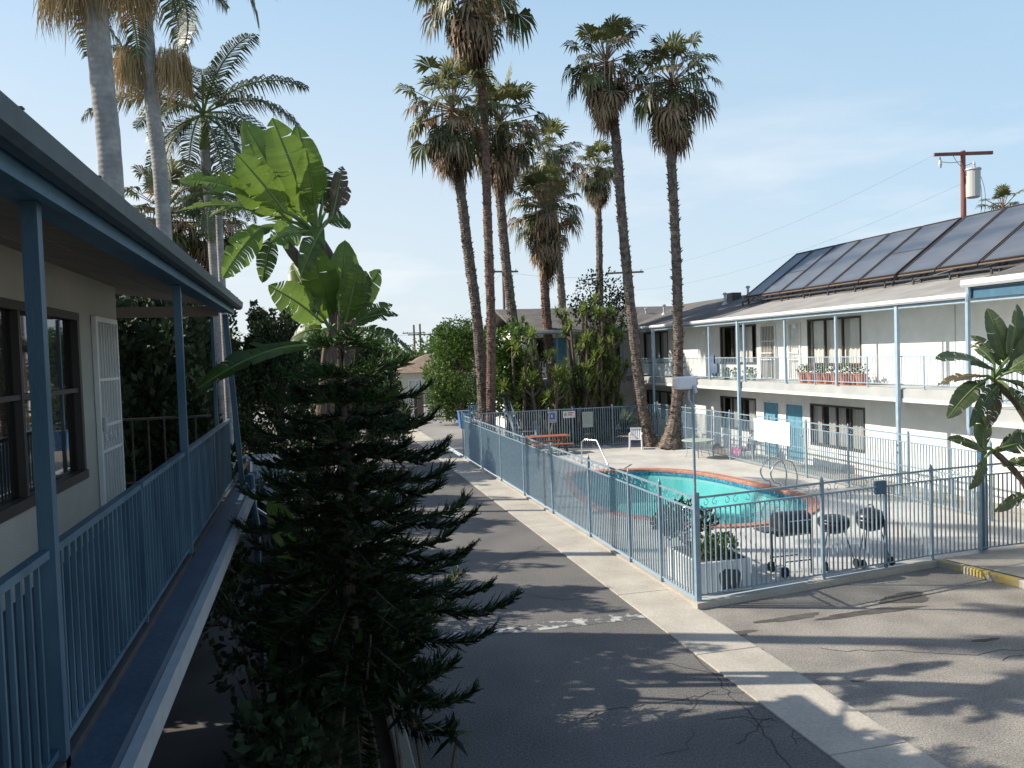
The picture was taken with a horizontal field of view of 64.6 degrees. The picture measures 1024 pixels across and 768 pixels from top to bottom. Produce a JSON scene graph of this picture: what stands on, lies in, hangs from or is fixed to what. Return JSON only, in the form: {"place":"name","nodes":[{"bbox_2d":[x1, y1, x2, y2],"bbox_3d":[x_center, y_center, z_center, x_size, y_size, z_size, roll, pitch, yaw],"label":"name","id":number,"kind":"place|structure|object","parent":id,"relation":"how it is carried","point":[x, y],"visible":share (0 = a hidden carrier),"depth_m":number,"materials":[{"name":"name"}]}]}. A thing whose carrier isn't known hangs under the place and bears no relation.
{"place":"outdoors","nodes":[
{"label":"outdoors","id":0,"kind":"place"},
{"bbox_2d":[0,90,264,767],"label":"motel building","id":1,"kind":"structure","parent":0,"point":[110,583],"depth_m":4.95,"materials":[{"name":"blue"}]},
{"bbox_2d":[0,297,88,523],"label":"window","id":2,"kind":"structure","parent":1,"relation":"in","point":[17,482],"depth_m":6.32,"materials":[{"name":"grey"}]},
{"bbox_2d":[91,316,125,519],"bbox_3d":[-4.273,0.379,8.534,0.190,2.140,0.940,-2,2,-14],"label":"security door","id":3,"kind":"structure","parent":1,"relation":"in","point":[105,430],"depth_m":8.50,"materials":[{"name":"white paint"}]},
{"bbox_2d":[147,561,272,767],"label":"carport paving","id":4,"kind":"structure","parent":0,"point":[194,732],"depth_m":10.26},
{"bbox_2d":[31,0,229,428],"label":"king palm","id":5,"kind":"object","parent":4,"relation":"on","point":[92,16],"visible":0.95,"depth_m":13.04,"materials":[{"name":"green plant"}]},
{"bbox_2d":[69,0,259,240],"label":"king palm","id":6,"kind":"object","parent":4,"relation":"on","point":[173,68],"visible":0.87,"depth_m":18.34,"materials":[{"name":"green plant"}]},
{"bbox_2d":[115,294,255,654],"bbox_3d":[-5.604,1.066,12.515,3.186,6.144,3.305,-2,2,-14],"label":"juniper","id":7,"kind":"object","parent":4,"relation":"on","point":[147,363],"visible":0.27,"depth_m":11.88,"materials":[{"name":"green plant"}]},
{"bbox_2d":[81,32,309,423],"bbox_3d":[-9.395,-3.364,25.391,6.182,14.225,6.505,0,3,42],"label":"king palm","id":8,"kind":"object","parent":4,"relation":"on","point":[206,90],"visible":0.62,"depth_m":25.08,"materials":[{"name":"green plant"}]},
{"bbox_2d":[182,303,241,436],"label":"juniper","id":9,"kind":"object","parent":4,"relation":"on","point":[209,362],"visible":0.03,"depth_m":25.65,"materials":[{"name":"green plant"}]},
{"bbox_2d":[171,159,267,468],"bbox_3d":[-8.271,-1.254,23.578,3.088,10.067,2.815,-2,2,-14],"label":"king palm","id":10,"kind":"object","parent":4,"relation":"on","point":[218,229],"visible":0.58,"depth_m":23.47,"materials":[{"name":"green plant"}]},
{"bbox_2d":[201,305,266,455],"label":"juniper","id":11,"kind":"object","parent":4,"relation":"on","point":[245,409],"visible":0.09,"depth_m":28.71,"materials":[{"name":"green plant"}]},
{"bbox_2d":[229,500,277,564],"bbox_3d":[-6.221,3.244,17.305,4.560,1.455,1.740,-2,2,-14],"label":"parked car","id":12,"kind":"object","parent":4,"relation":"on","point":[261,507],"depth_m":16.84,"materials":[{"name":"silver metal"}]},
{"bbox_2d":[235,454,306,478],"bbox_3d":[-8.252,3.012,25.453,4.560,1.455,1.740,-2,2,-14],"label":"parked car","id":13,"kind":"object","parent":4,"relation":"on","point":[249,466],"visible":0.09,"depth_m":24.90,"materials":[{"name":"grey"}]},
{"bbox_2d":[235,472,318,517],"bbox_3d":[-7.309,3.135,21.258,4.560,1.455,1.740,-2,2,-14],"label":"parked car","id":14,"kind":"object","parent":4,"relation":"on","point":[257,482],"visible":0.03,"depth_m":20.80,"materials":[{"name":"blue"}]},
{"bbox_2d":[235,299,321,457],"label":"juniper","id":15,"kind":"object","parent":4,"relation":"on","point":[264,327],"visible":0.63,"depth_m":29.41,"materials":[{"name":"green plant"}]},
{"bbox_2d":[235,401,629,466],"bbox_3d":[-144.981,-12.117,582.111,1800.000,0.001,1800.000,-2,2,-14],"label":"ground","id":16,"kind":"structure","parent":0,"point":[620,430],"depth_m":49.42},
{"bbox_2d":[124,156,205,258],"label":"fan palm","id":17,"kind":"object","parent":16,"relation":"on","point":[183,242],"visible":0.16,"depth_m":41.03,"materials":[{"name":"green plant"}]},
{"bbox_2d":[171,171,260,271],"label":"fan palm","id":18,"kind":"object","parent":16,"relation":"on","point":[202,256],"visible":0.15,"depth_m":42.23,"materials":[{"name":"green plant"}]},
{"bbox_2d":[243,467,396,767],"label":"planter bed","id":19,"kind":"object","parent":16,"relation":"on","point":[384,744],"depth_m":9.29,"materials":[{"name":"soil"}]},
{"bbox_2d":[208,579,319,745],"bbox_3d":[-2.825,3.238,9.319,1.439,1.842,1.590,-2,2,-14],"label":"understory bush","id":20,"kind":"object","parent":19,"relation":"on","point":[231,589],"visible":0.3,"depth_m":9.43,"materials":[{"name":"green plant"}]},
{"bbox_2d":[257,468,318,564],"bbox_3d":[-4.374,2.730,16.333,1.336,2.425,1.637,-2,2,-14],"label":"understory bush","id":21,"kind":"object","parent":19,"relation":"on","point":[285,474],"visible":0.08,"depth_m":15.89,"materials":[{"name":"green plant"}]},
{"bbox_2d":[221,672,355,767],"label":"understory bush","id":22,"kind":"object","parent":19,"relation":"on","point":[282,750],"visible":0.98,"depth_m":7.54,"materials":[{"name":"green plant"}]},
{"bbox_2d":[176,118,413,686],"bbox_3d":[-2.555,0.433,10.546,3.032,8.098,2.525,-3,2,-26],"label":"bird of paradise tree","id":23,"kind":"object","parent":19,"relation":"on","point":[295,183],"visible":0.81,"depth_m":10.85,"materials":[{"name":"green plant"}]},
{"bbox_2d":[247,626,477,767],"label":"undergrowth plant","id":24,"kind":"object","parent":19,"relation":"on","point":[407,706],"visible":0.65,"depth_m":8.33,"materials":[{"name":"green plant"}]},
{"bbox_2d":[212,294,524,767],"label":"star pine","id":25,"kind":"object","parent":19,"relation":"on","point":[366,582],"visible":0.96,"depth_m":8.57,"materials":[{"name":"green plant"}]},
{"bbox_2d":[326,578,441,709],"bbox_3d":[-1.655,3.254,10.257,1.432,1.722,1.506,-2,2,-14],"label":"understory bush","id":26,"kind":"object","parent":19,"relation":"on","point":[421,645],"visible":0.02,"depth_m":9.92,"materials":[{"name":"green plant"}]},
{"bbox_2d":[335,466,415,767],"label":"planter kerb","id":27,"kind":"structure","parent":16,"relation":"on","point":[407,756],"depth_m":8.93,"materials":[{"name":"concrete"}]},
{"bbox_2d":[383,342,424,362],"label":"distant tree","id":28,"kind":"object","parent":16,"relation":"on","point":[390,345],"visible":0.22,"depth_m":102.26,"materials":[{"name":"green plant"}]},
{"bbox_2d":[516,114,587,307],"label":"fan palm","id":29,"kind":"object","parent":16,"relation":"on","point":[555,156],"visible":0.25,"depth_m":53.48,"materials":[{"name":"green plant"}]},
{"bbox_2d":[483,306,672,433],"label":"motel building","id":30,"kind":"structure","parent":16,"relation":"on","point":[533,317],"depth_m":44.29,"materials":[{"name":"grey"}]},
{"bbox_2d":[553,338,566,373],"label":"door","id":31,"kind":"structure","parent":30,"relation":"in","point":[562,354],"depth_m":43.44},
{"bbox_2d":[573,137,614,306],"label":"fan palm","id":32,"kind":"object","parent":16,"relation":"on","point":[595,188],"visible":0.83,"depth_m":59.58,"materials":[{"name":"green plant"}]},
{"bbox_2d":[460,455,1023,609],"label":"deck kerb","id":33,"kind":"structure","parent":16,"relation":"on","point":[790,588],"depth_m":15.01,"materials":[{"name":"concrete"}]},
{"bbox_2d":[464,413,694,596],"bbox_3d":[0.563,2.521,24.002,0.060,2.010,21.108,-2,2,-14],"label":"metal fence","id":34,"kind":"object","parent":33,"relation":"on","point":[504,458],"visible":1,"depth_m":18.94,"materials":[{"name":"metal"}]},
{"bbox_2d":[673,376,701,601],"bbox_3d":[2.983,1.830,13.646,0.365,3.910,0.273,-2,2,-14],"label":"light pole","id":35,"kind":"object","parent":33,"relation":"on","point":[685,382],"visible":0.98,"depth_m":13.68,"materials":[{"name":"blue metal"}]},
{"bbox_2d":[699,460,1023,595],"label":"metal fence","id":36,"kind":"object","parent":33,"relation":"on","point":[929,470],"visible":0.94,"depth_m":15.12,"materials":[{"name":"metal"}]},
{"bbox_2d":[873,480,887,567],"bbox_3d":[7.001,2.667,15.369,0.300,1.685,0.120,-2,2,-14],"label":"lock box","id":37,"kind":"object","parent":36,"relation":"attached to","point":[881,486],"visible":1,"depth_m":15.31,"materials":[{"name":"blue paint"}]},
{"bbox_2d":[625,259,1023,549],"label":"motel building","id":38,"kind":"structure","parent":16,"relation":"on","point":[897,338],"depth_m":26.10,"materials":[{"name":"grey"}]},
{"bbox_2d":[644,331,668,363],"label":"window","id":39,"kind":"structure","parent":38,"relation":"in","point":[659,336],"depth_m":41.64,"materials":[{"name":"grey"}]},
{"bbox_2d":[647,390,671,418],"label":"window","id":40,"kind":"structure","parent":38,"relation":"in","point":[660,396],"depth_m":41.47,"materials":[{"name":"grey"}]},
{"bbox_2d":[720,396,755,431],"bbox_3d":[9.523,1.232,33.877,0.235,1.393,2.902,-2,2,-14],"label":"window","id":41,"kind":"structure","parent":38,"relation":"in","point":[752,402],"depth_m":34.03,"materials":[{"name":"grey"}]},
{"bbox_2d":[720,324,756,363],"bbox_3d":[9.459,-1.624,33.664,0.242,1.629,2.931,-2,2,-14],"label":"window","id":42,"kind":"structure","parent":38,"relation":"in","point":[748,328],"depth_m":33.61,"materials":[{"name":"grey"}]},
{"bbox_2d":[759,324,776,378],"bbox_3d":[9.949,-1.245,31.397,0.190,2.093,1.078,-2,2,-14],"label":"security door","id":43,"kind":"structure","parent":38,"relation":"in","point":[767,333],"depth_m":31.44,"materials":[{"name":"white paint"}]},
{"bbox_2d":[765,402,778,455],"bbox_3d":[10.125,1.749,31.425,0.060,2.060,0.998,-2,2,-14],"label":"door","id":44,"kind":"structure","parent":38,"relation":"in","point":[771,409],"depth_m":31.41,"materials":[{"name":"blue metal"}]},
{"bbox_2d":[787,322,800,379],"bbox_3d":[10.375,-1.196,29.686,0.190,2.093,0.784,-2,2,-14],"label":"security door","id":45,"kind":"structure","parent":38,"relation":"in","point":[793,335],"depth_m":29.76,"materials":[{"name":"white paint"}]},
{"bbox_2d":[787,404,802,460],"bbox_3d":[10.464,1.793,29.919,0.130,2.060,1.047,-2,2,-14],"label":"door","id":46,"kind":"structure","parent":38,"relation":"in","point":[794,412],"depth_m":29.90,"materials":[{"name":"blue metal"}]},
{"bbox_2d":[742,276,899,305],"bbox_3d":[12.416,-4.337,31.009,2.652,2.085,9.425,-2,2,-14],"label":"panel rack","id":47,"kind":"object","parent":38,"relation":"on","point":[834,289],"visible":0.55,"depth_m":29.57,"materials":[{"name":"metal"}]},
{"bbox_2d":[743,250,812,298],"bbox_3d":[11.496,-4.721,34.944,2.703,1.968,1.230,-2,2,-14],"label":"solar panel","id":48,"kind":"object","parent":47,"relation":"on","point":[776,275],"visible":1,"depth_m":34.98,"materials":[{"name":"glass"}]},
{"bbox_2d":[760,245,834,296],"bbox_3d":[11.838,-4.682,33.575,2.703,1.968,1.473,-2,2,-14],"label":"solar panel","id":49,"kind":"object","parent":47,"relation":"on","point":[779,285],"visible":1,"depth_m":33.58,"materials":[{"name":"blue"}]},
{"bbox_2d":[780,239,860,293],"bbox_3d":[12.215,-4.639,32.062,2.703,1.968,1.526,-2,2,-14],"label":"solar panel","id":50,"kind":"object","parent":47,"relation":"on","point":[818,267],"visible":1,"depth_m":32.06,"materials":[{"name":"blue"}]},
{"bbox_2d":[803,233,889,289],"bbox_3d":[12.600,-4.595,30.519,2.703,1.968,1.536,-2,2,-14],"label":"solar panel","id":51,"kind":"object","parent":47,"relation":"on","point":[828,276],"visible":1,"depth_m":30.52,"materials":[{"name":"glass"}]},
{"bbox_2d":[829,226,921,286],"bbox_3d":[12.990,-4.550,28.953,2.703,1.968,1.573,-2,2,-14],"label":"solar panel","id":52,"kind":"object","parent":47,"relation":"on","point":[868,261],"visible":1,"depth_m":28.95,"materials":[{"name":"blue"}]},
{"bbox_2d":[859,217,961,281],"bbox_3d":[13.402,-4.503,27.303,2.703,1.968,1.709,-2,2,-14],"label":"solar panel","id":53,"kind":"object","parent":47,"relation":"on","point":[907,252],"visible":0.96,"depth_m":27.22,"materials":[{"name":"blue"}]},
{"bbox_2d":[807,315,861,365],"bbox_3d":[10.990,-1.439,27.523,0.241,1.648,2.912,-2,2,-14],"label":"window","id":54,"kind":"structure","parent":38,"relation":"in","point":[849,342],"depth_m":27.63,"materials":[{"name":"grey"}]},
{"bbox_2d":[810,403,864,452],"bbox_3d":[11.110,1.461,27.534,0.241,1.491,2.951,-2,2,-14],"label":"window","id":55,"kind":"structure","parent":38,"relation":"in","point":[837,414],"depth_m":27.56,"materials":[{"name":"grey"}]},
{"bbox_2d":[895,261,1023,284],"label":"panel rack","id":56,"kind":"object","parent":38,"relation":"on","point":[958,273],"visible":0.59,"depth_m":23.65,"materials":[{"name":"metal"}]},
{"bbox_2d":[898,208,1004,276],"bbox_3d":[13.843,-4.453,25.534,2.703,1.968,1.560,-2,2,-14],"label":"solar panel","id":57,"kind":"object","parent":56,"relation":"on","point":[948,244],"visible":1,"depth_m":25.51,"materials":[{"name":"glass"}]},
{"bbox_2d":[935,203,1023,271],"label":"solar panel","id":58,"kind":"object","parent":56,"relation":"on","point":[988,238],"visible":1,"depth_m":24.00,"materials":[{"name":"blue"}]},
{"bbox_2d":[978,223,1023,264],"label":"solar panel","id":59,"kind":"object","parent":56,"relation":"on","point":[1010,247],"visible":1,"depth_m":22.52,"materials":[{"name":"blue"}]},
{"bbox_2d":[933,150,992,218],"bbox_3d":[18.985,-3.595,33.829,2.422,12.254,0.650,-2,2,7],"label":"utility pole","id":60,"kind":"object","parent":16,"relation":"on","point":[970,181],"visible":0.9,"depth_m":33.70,"materials":[{"name":"brown wood"}]},
{"bbox_2d":[974,184,1023,210],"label":"fan palm","id":61,"kind":"object","parent":16,"relation":"on","point":[1003,190],"visible":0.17,"depth_m":40.88,"materials":[{"name":"green plant"}]},
{"bbox_2d":[396,354,486,404],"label":"house","id":62,"kind":"structure","parent":0,"point":[411,375],"depth_m":76.22,"materials":[{"name":"beige"}]},
{"bbox_2d":[410,417,512,442],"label":"forecourt","id":63,"kind":"structure","parent":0,"point":[436,431],"depth_m":48.92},
{"bbox_2d":[419,314,477,423],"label":"round tree","id":64,"kind":"object","parent":63,"relation":"on","point":[454,346],"visible":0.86,"depth_m":51.41,"materials":[{"name":"green plant"}]},
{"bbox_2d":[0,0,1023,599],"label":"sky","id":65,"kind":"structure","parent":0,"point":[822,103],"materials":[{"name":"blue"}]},
{"bbox_2d":[352,430,842,767],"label":"driveway","id":66,"kind":"structure","parent":0,"point":[539,697],"depth_m":10.77,"materials":[{"name":"asphalt"}]},
{"bbox_2d":[289,325,386,466],"bbox_3d":[-7.075,0.403,32.738,3.944,6.086,3.745,-2,2,-14],"label":"juniper","id":67,"kind":"object","parent":66,"relation":"on","point":[369,405],"visible":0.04,"depth_m":32.52,"materials":[{"name":"green plant"}]},
{"bbox_2d":[354,336,411,443],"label":"juniper","id":68,"kind":"object","parent":66,"relation":"on","point":[367,354],"visible":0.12,"depth_m":36.10,"materials":[{"name":"green plant"}]},
{"bbox_2d":[410,612,645,642],"bbox_3d":[0.274,3.915,13.021,3.886,0.001,0.350,-2,2,-13],"label":"painted line","id":69,"kind":"object","parent":66,"relation":"on","point":[569,622],"visible":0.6,"depth_m":13.13,"materials":[{"name":"paint"}]},
{"bbox_2d":[492,545,1022,767],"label":"asphalt cracks","id":70,"kind":"object","parent":66,"relation":"on","point":[732,692],"visible":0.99,"depth_m":10.06,"materials":[{"name":"asphalt"}]},
{"bbox_2d":[406,429,946,767],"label":"concrete strip","id":71,"kind":"object","parent":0,"point":[843,734],"visible":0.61,"depth_m":11.52,"materials":[{"name":"concrete"}]},
{"bbox_2d":[577,476,805,523],"bbox_3d":[4.883,3.900,24.441,5.689,0.900,9.783,-2,2,-14],"label":"pool basin","id":72,"kind":"object","parent":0,"point":[685,485],"visible":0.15,"depth_m":27.35,"materials":[{"name":"liquid"}]},
{"bbox_2d":[574,472,805,507],"bbox_3d":[4.865,3.370,24.422,5.699,0.160,9.793,-2,2,-14],"label":"pool tile band","id":73,"kind":"object","parent":72,"relation":"attached to","point":[726,482],"visible":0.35,"depth_m":27.48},
{"bbox_2d":[727,511,781,523],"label":"pool steps","id":74,"kind":"structure","parent":72,"relation":"in","point":[752,517],"depth_m":22.36,"materials":[{"name":"paint"}]},
{"bbox_2d":[440,430,1023,522],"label":"walkway","id":75,"kind":"structure","parent":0,"point":[456,444],"depth_m":27.24,"materials":[{"name":"concrete"}]},
{"bbox_2d":[392,55,508,427],"bbox_3d":[-2.534,-6.134,37.113,5.435,18.453,4.394,-1,2,24],"label":"fan palm","id":76,"kind":"object","parent":75,"relation":"on","point":[448,150],"visible":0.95,"depth_m":36.97,"materials":[{"name":"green plant"}]},
{"bbox_2d":[408,0,537,431],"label":"fan palm","id":77,"kind":"object","parent":75,"relation":"on","point":[470,31],"visible":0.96,"depth_m":36.42,"materials":[{"name":"plant"}]},
{"bbox_2d":[460,64,552,438],"bbox_3d":[-0.472,-6.464,39.825,4.802,18.826,4.878,0,3,44],"label":"fan palm","id":78,"kind":"object","parent":75,"relation":"on","point":[508,159],"visible":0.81,"depth_m":39.37,"materials":[{"name":"green plant"}]},
{"bbox_2d":[469,315,545,438],"bbox_3d":[-0.243,-0.226,40.122,3.857,6.342,3.308,0,3,40],"label":"bush","id":79,"kind":"object","parent":75,"relation":"on","point":[503,359],"visible":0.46,"depth_m":39.25,"materials":[{"name":"green plant"}]},
{"bbox_2d":[498,369,538,444],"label":"staircase","id":80,"kind":"structure","parent":75,"relation":"on","point":[518,423],"depth_m":38.29,"materials":[{"name":"metal"}]},
{"bbox_2d":[496,336,545,439],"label":"yucca tree","id":81,"kind":"object","parent":75,"relation":"on","point":[526,405],"visible":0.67,"depth_m":38.31,"materials":[{"name":"green plant"}]},
{"bbox_2d":[518,367,571,446],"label":"yucca tree","id":82,"kind":"object","parent":75,"relation":"on","point":[531,394],"visible":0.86,"depth_m":37.37,"materials":[{"name":"green plant"}]},
{"bbox_2d":[507,162,584,433],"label":"fan palm","id":83,"kind":"object","parent":75,"relation":"on","point":[543,234],"visible":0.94,"depth_m":40.99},
{"bbox_2d":[523,324,613,443],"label":"yucca tree","id":84,"kind":"object","parent":75,"relation":"on","point":[590,381],"visible":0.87,"depth_m":38.24,"materials":[{"name":"green plant"}]},
{"bbox_2d":[553,290,627,439],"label":"yucca tree","id":85,"kind":"object","parent":75,"relation":"on","point":[613,339],"visible":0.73,"depth_m":39.06,"materials":[{"name":"green plant"}]},
{"bbox_2d":[566,266,626,376],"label":"pine tree","id":86,"kind":"object","parent":75,"relation":"on","point":[614,302],"visible":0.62,"depth_m":40.88,"materials":[{"name":"green plant"}]},
{"bbox_2d":[582,344,630,440],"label":"yucca tree","id":87,"kind":"object","parent":75,"relation":"on","point":[611,375],"visible":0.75,"depth_m":38.63,"materials":[{"name":"green plant"}]},
{"bbox_2d":[596,403,660,429],"bbox_3d":[5.536,1.572,40.085,3.459,1.430,3.776,-2,2,-14],"label":"frond bush","id":88,"kind":"object","parent":75,"relation":"on","point":[620,423],"visible":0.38,"depth_m":39.97,"materials":[{"name":"green plant"}]},
{"bbox_2d":[459,441,1023,598],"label":"pool deck","id":89,"kind":"structure","parent":0,"point":[621,455],"depth_m":19.46,"materials":[{"name":"concrete"}]},
{"bbox_2d":[524,434,573,451],"bbox_3d":[1.557,2.606,34.795,1.800,0.774,1.620,-2,2,-14],"label":"picnic table","id":90,"kind":"object","parent":89,"relation":"on","point":[565,443],"visible":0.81,"depth_m":34.61,"materials":[{"name":"red wood"}]},
{"bbox_2d":[462,403,656,456],"bbox_3d":[2.240,2.000,36.186,9.060,1.970,0.056,-2,2,-14],"label":"metal fence","id":91,"kind":"object","parent":89,"relation":"on","point":[572,408],"visible":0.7,"depth_m":36.30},
{"bbox_2d":[559,13,658,446],"bbox_3d":[4.345,-6.444,35.489,3.818,18.761,4.007,-1,2,21],"label":"fan palm","id":92,"kind":"object","parent":89,"relation":"on","point":[607,98],"visible":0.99,"depth_m":35.22,"materials":[{"name":"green plant"}]},
{"bbox_2d":[626,29,724,449],"bbox_3d":[7.047,-6.059,34.761,4.481,17.939,4.491,-2,2,-14],"label":"fan palm","id":93,"kind":"object","parent":89,"relation":"on","point":[671,128],"visible":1,"depth_m":34.56,"materials":[{"name":"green plant"}]},
{"bbox_2d":[565,468,819,528],"bbox_3d":[4.862,3.253,24.418,6.269,0.095,10.362,-2,2,-14],"label":"pool coping","id":94,"kind":"object","parent":89,"relation":"on","point":[738,480],"visible":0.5,"depth_m":25.36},
{"bbox_2d":[667,544,750,593],"bbox_3d":[3.593,3.360,14.847,1.000,0.565,1.323,-2,2,-14],"label":"concrete planter","id":95,"kind":"object","parent":89,"relation":"on","point":[703,579],"visible":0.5,"depth_m":14.26,"materials":[{"name":"white paint"}]},
{"bbox_2d":[651,495,721,548],"bbox_3d":[3.283,2.616,15.376,1.034,0.949,1.675,-2,2,-14],"label":"glossy shrub","id":96,"kind":"object","parent":95,"relation":"on","point":[702,519],"visible":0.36,"depth_m":15.26,"materials":[{"name":"green plant"}]},
{"bbox_2d":[688,530,739,558],"bbox_3d":[3.615,2.900,14.548,1.018,0.553,0.606,-2,2,-14],"label":"planter shrub","id":97,"kind":"object","parent":95,"relation":"on","point":[718,543],"visible":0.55,"depth_m":14.46,"materials":[{"name":"green plant"}]},
{"bbox_2d":[760,457,797,488],"bbox_3d":[8.023,3.044,24.331,0.936,1.611,0.612,-2,2,-14],"label":"pool ladder rail","id":98,"kind":"object","parent":89,"relation":"on","point":[774,465],"visible":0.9,"depth_m":24.16,"materials":[{"name":"silver metal"}]},
{"bbox_2d":[754,510,811,577],"bbox_3d":[5.051,2.992,15.194,1.082,1.174,0.534,-2,2,-14],"label":"barbecue grill","id":99,"kind":"object","parent":89,"relation":"on","point":[786,530],"visible":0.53,"depth_m":15.10,"materials":[{"name":"metal"}]},
{"bbox_2d":[657,401,992,520],"bbox_3d":[8.993,2.045,28.179,0.060,1.980,18.856,-2,2,-14],"label":"metal fence","id":100,"kind":"object","parent":89,"relation":"on","point":[685,417],"visible":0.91,"depth_m":24.77,"materials":[{"name":"metal"}]},
{"bbox_2d":[754,418,789,445],"bbox_3d":[8.959,1.642,28.008,0.050,0.800,2.258,-2,2,-14],"label":"banner","id":101,"kind":"object","parent":100,"relation":"attached to","point":[774,432],"visible":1,"depth_m":27.91,"materials":[{"name":"white plastic"}]},
{"bbox_2d":[817,514,858,570],"bbox_3d":[6.202,3.022,15.653,0.711,0.999,0.714,-2,2,-14],"label":"kettle grill","id":102,"kind":"object","parent":89,"relation":"on","point":[835,528],"visible":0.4,"depth_m":15.41,"materials":[{"name":"metal"}]},
{"bbox_2d":[856,504,894,568],"bbox_3d":[6.927,2.909,15.701,0.668,1.174,0.668,-2,2,-14],"label":"kettle grill","id":103,"kind":"object","parent":89,"relation":"on","point":[870,522],"visible":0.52,"depth_m":15.48,"materials":[{"name":"metal"}]},
{"bbox_2d":[701,563,1023,767],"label":"parking lot","id":104,"kind":"structure","parent":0,"point":[954,707],"depth_m":11.47,"materials":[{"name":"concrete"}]},
{"bbox_2d":[734,591,998,681],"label":"oil stains","id":105,"kind":"object","parent":104,"relation":"on","point":[911,597],"visible":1,"depth_m":13.24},
{"bbox_2d":[936,559,1022,586],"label":"yellow kerb","id":106,"kind":"structure","parent":104,"relation":"on","point":[981,573],"depth_m":14.95,"materials":[{"name":"paint"}]},
{"bbox_2d":[935,304,1023,512],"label":"tree","id":107,"kind":"object","parent":104,"relation":"on","point":[1001,343],"visible":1,"depth_m":12.44,"materials":[{"name":"green plant"}]},
{"bbox_2d":[946,549,1023,577],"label":"wing walkway","id":108,"kind":"structure","parent":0,"point":[1010,562],"depth_m":15.55,"materials":[{"name":"concrete"}]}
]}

